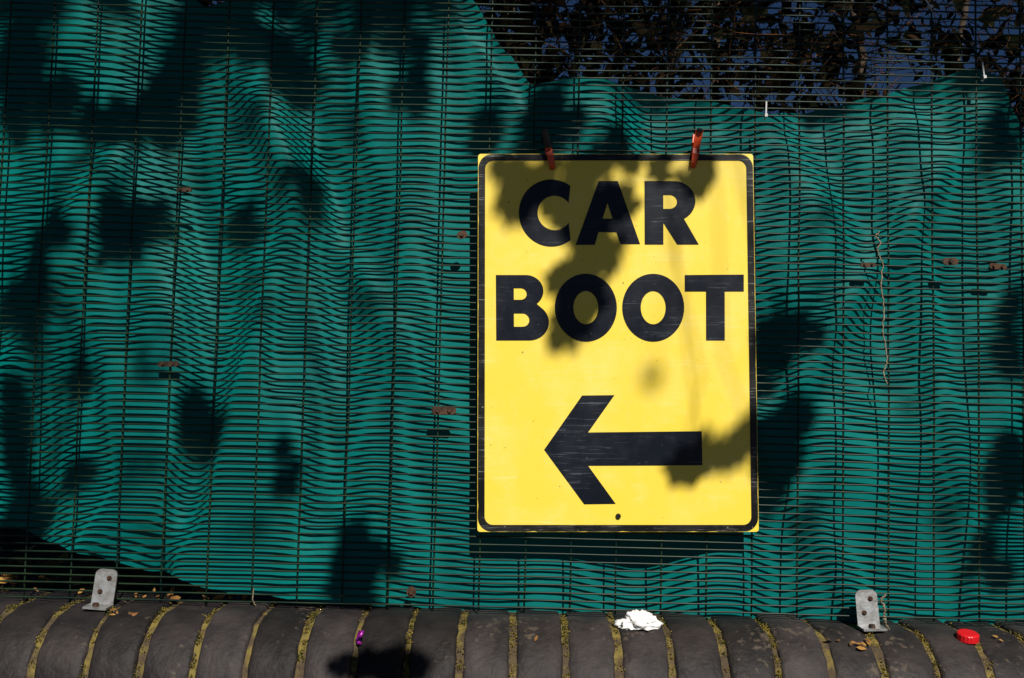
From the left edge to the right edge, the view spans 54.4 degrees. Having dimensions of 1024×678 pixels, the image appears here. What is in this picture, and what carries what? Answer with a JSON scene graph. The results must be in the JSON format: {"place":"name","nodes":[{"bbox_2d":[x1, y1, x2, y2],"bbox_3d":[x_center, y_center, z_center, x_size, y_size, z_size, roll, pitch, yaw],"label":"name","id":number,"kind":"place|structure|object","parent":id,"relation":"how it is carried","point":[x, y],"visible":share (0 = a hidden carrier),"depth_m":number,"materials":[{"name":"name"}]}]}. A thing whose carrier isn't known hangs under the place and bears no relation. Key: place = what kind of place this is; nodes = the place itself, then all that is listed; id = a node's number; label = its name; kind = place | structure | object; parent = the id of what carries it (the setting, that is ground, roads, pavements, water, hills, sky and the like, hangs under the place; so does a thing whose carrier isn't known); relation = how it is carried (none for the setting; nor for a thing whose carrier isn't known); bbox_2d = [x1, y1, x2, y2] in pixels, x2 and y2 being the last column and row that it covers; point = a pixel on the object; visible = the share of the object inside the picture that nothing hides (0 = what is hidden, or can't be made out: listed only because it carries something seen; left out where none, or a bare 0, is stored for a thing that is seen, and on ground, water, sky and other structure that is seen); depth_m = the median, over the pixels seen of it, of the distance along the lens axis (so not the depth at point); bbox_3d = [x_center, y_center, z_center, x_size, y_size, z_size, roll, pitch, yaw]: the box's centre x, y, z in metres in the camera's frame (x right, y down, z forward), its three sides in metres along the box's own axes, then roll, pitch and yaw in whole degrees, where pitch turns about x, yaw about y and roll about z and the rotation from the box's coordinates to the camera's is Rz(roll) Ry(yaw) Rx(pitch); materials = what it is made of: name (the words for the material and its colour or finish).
{"place":"outdoors","nodes":[
{"label":"outdoors","id":0,"kind":"place"},
{"bbox_2d":[0,528,283,598],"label":"earth bank","id":1,"kind":"structure","parent":0,"point":[67,570],"depth_m":2.20,"materials":[{"name":"soil"}]},
{"bbox_2d":[0,542,1002,649],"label":"dry leaf litter","id":2,"kind":"object","parent":1,"relation":"on","point":[92,578],"visible":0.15,"depth_m":1.88,"materials":[{"name":"brown plant"}]},
{"bbox_2d":[198,0,1023,138],"bbox_3d":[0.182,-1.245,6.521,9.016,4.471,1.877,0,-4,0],"label":"tree thicket","id":3,"kind":"object","parent":1,"relation":"on","point":[768,61],"visible":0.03,"depth_m":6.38,"materials":[{"name":"green plant"}]},
{"bbox_2d":[209,0,1023,134],"label":"sky","id":4,"kind":"structure","parent":0,"point":[813,5],"materials":[{"name":"blue"}]},
{"bbox_3d":[-0.024,1.361,1.595,8.600,1.392,0.220,2,-3,0],"label":"brick wall","id":5,"kind":"object","parent":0,"visible":0},
{"bbox_2d":[0,590,1023,677],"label":"coping bricks","id":6,"kind":"object","parent":5,"relation":"on","point":[64,648],"visible":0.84,"depth_m":1.56,"materials":[{"name":"grey brick"}]},
{"bbox_2d":[82,568,117,610],"bbox_3d":[-0.673,0.409,1.631,0.038,0.058,0.041,5,-3,0],"label":"fence bracket","id":7,"kind":"object","parent":6,"relation":"on","point":[104,590],"visible":1,"depth_m":1.64,"materials":[{"name":"metal"}]},
{"bbox_2d":[356,630,363,643],"bbox_3d":[-0.236,0.464,1.549,0.013,0.021,0.012,0,-4,0],"label":"foil ribbon","id":8,"kind":"object","parent":6,"relation":"on","point":[359,636],"visible":1,"depth_m":1.55,"materials":[{"name":"purple"}]},
{"bbox_2d":[0,591,1023,677],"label":"coping mortar","id":9,"kind":"object","parent":6,"relation":"attached to","point":[618,657],"visible":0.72,"depth_m":1.56,"materials":[{"name":"grey concrete"}]},
{"bbox_2d":[0,0,1023,621],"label":"fence","id":10,"kind":"object","parent":6,"relation":"on","point":[438,410],"visible":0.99,"depth_m":1.69,"materials":[{"name":"metal"}]},
{"bbox_2d":[0,0,1023,624],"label":"tarpaulin","id":11,"kind":"object","parent":10,"relation":"attached to","point":[452,120],"visible":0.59,"depth_m":1.73,"materials":[{"name":"green fabric"}]},
{"bbox_2d":[541,128,554,169],"bbox_3d":[0.062,-0.321,1.689,0.014,0.068,0.041,-13,-3,-1],"label":"spring clip","id":12,"kind":"object","parent":10,"relation":"attached to","point":[546,141],"visible":1,"depth_m":1.68,"materials":[{"name":"plastic"}]},
{"bbox_2d":[477,154,758,531],"bbox_3d":[0.176,0.003,1.676,0.468,0.637,0.006,0,-4,0],"label":"car boot sign","id":13,"kind":"object","parent":10,"relation":"attached to","point":[617,386],"visible":1,"depth_m":1.68,"materials":[{"name":"yellow metal"}]},
{"bbox_2d":[690,128,702,168],"bbox_3d":[0.312,-0.323,1.690,0.014,0.066,0.039,9,-3,1],"label":"spring clip","id":14,"kind":"object","parent":10,"relation":"attached to","point":[696,141],"visible":1,"depth_m":1.68,"materials":[{"name":"plastic"}]},
{"bbox_2d":[764,101,767,119],"bbox_3d":[0.436,-0.392,1.711,0.005,0.031,0.014,3,-3,0],"label":"cable tie","id":15,"kind":"object","parent":10,"relation":"attached to","point":[765,115],"visible":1,"depth_m":1.71,"materials":[{"name":"white plastic"}]},
{"bbox_2d":[875,231,887,383],"bbox_3d":[0.626,-0.053,1.687,0.018,0.260,0.004,0,-4,0],"label":"string","id":16,"kind":"object","parent":10,"relation":"attached to","point":[881,260],"visible":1,"depth_m":1.69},
{"bbox_2d":[925,0,933,10],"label":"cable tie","id":17,"kind":"object","parent":10,"relation":"attached to","point":[930,6],"visible":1,"depth_m":1.72,"materials":[{"name":"grey plastic"}]},
{"bbox_2d":[981,62,986,81],"bbox_3d":[0.810,-0.460,1.715,0.005,0.033,0.014,-6,-3,0],"label":"cable tie","id":18,"kind":"object","parent":10,"relation":"attached to","point":[983,76],"visible":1,"depth_m":1.71,"materials":[{"name":"white plastic"}]},
{"bbox_2d":[0,598,1023,677],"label":"joint moss","id":19,"kind":"object","parent":6,"relation":"on","point":[765,626],"visible":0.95,"depth_m":1.58,"materials":[{"name":"plant"}]},
{"bbox_2d":[614,609,663,630],"bbox_3d":[0.204,0.452,1.611,0.066,0.028,0.054,2,-4,-25],"label":"crumpled tissue","id":20,"kind":"object","parent":6,"relation":"on","point":[636,619],"visible":1,"depth_m":1.60,"materials":[{"name":"white paper"}]},
{"bbox_2d":[855,590,887,630],"bbox_3d":[0.586,0.444,1.629,0.038,0.059,0.041,-1,-3,0],"label":"fence bracket","id":21,"kind":"object","parent":6,"relation":"on","point":[867,610],"visible":1,"depth_m":1.64,"materials":[{"name":"metal"}]},
{"bbox_2d":[880,594,889,629],"bbox_3d":[0.626,0.460,1.635,0.043,0.081,0.006,0,-4,0],"label":"string","id":22,"kind":"object","parent":6,"relation":"on","point":[884,613],"visible":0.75,"depth_m":1.64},
{"bbox_2d":[956,629,979,643],"bbox_3d":[0.728,0.474,1.590,0.034,0.012,0.034,2,6,0],"label":"bottle cap","id":23,"kind":"object","parent":6,"relation":"on","point":[967,636],"visible":1,"depth_m":1.58,"materials":[{"name":"red plastic"}]}
]}

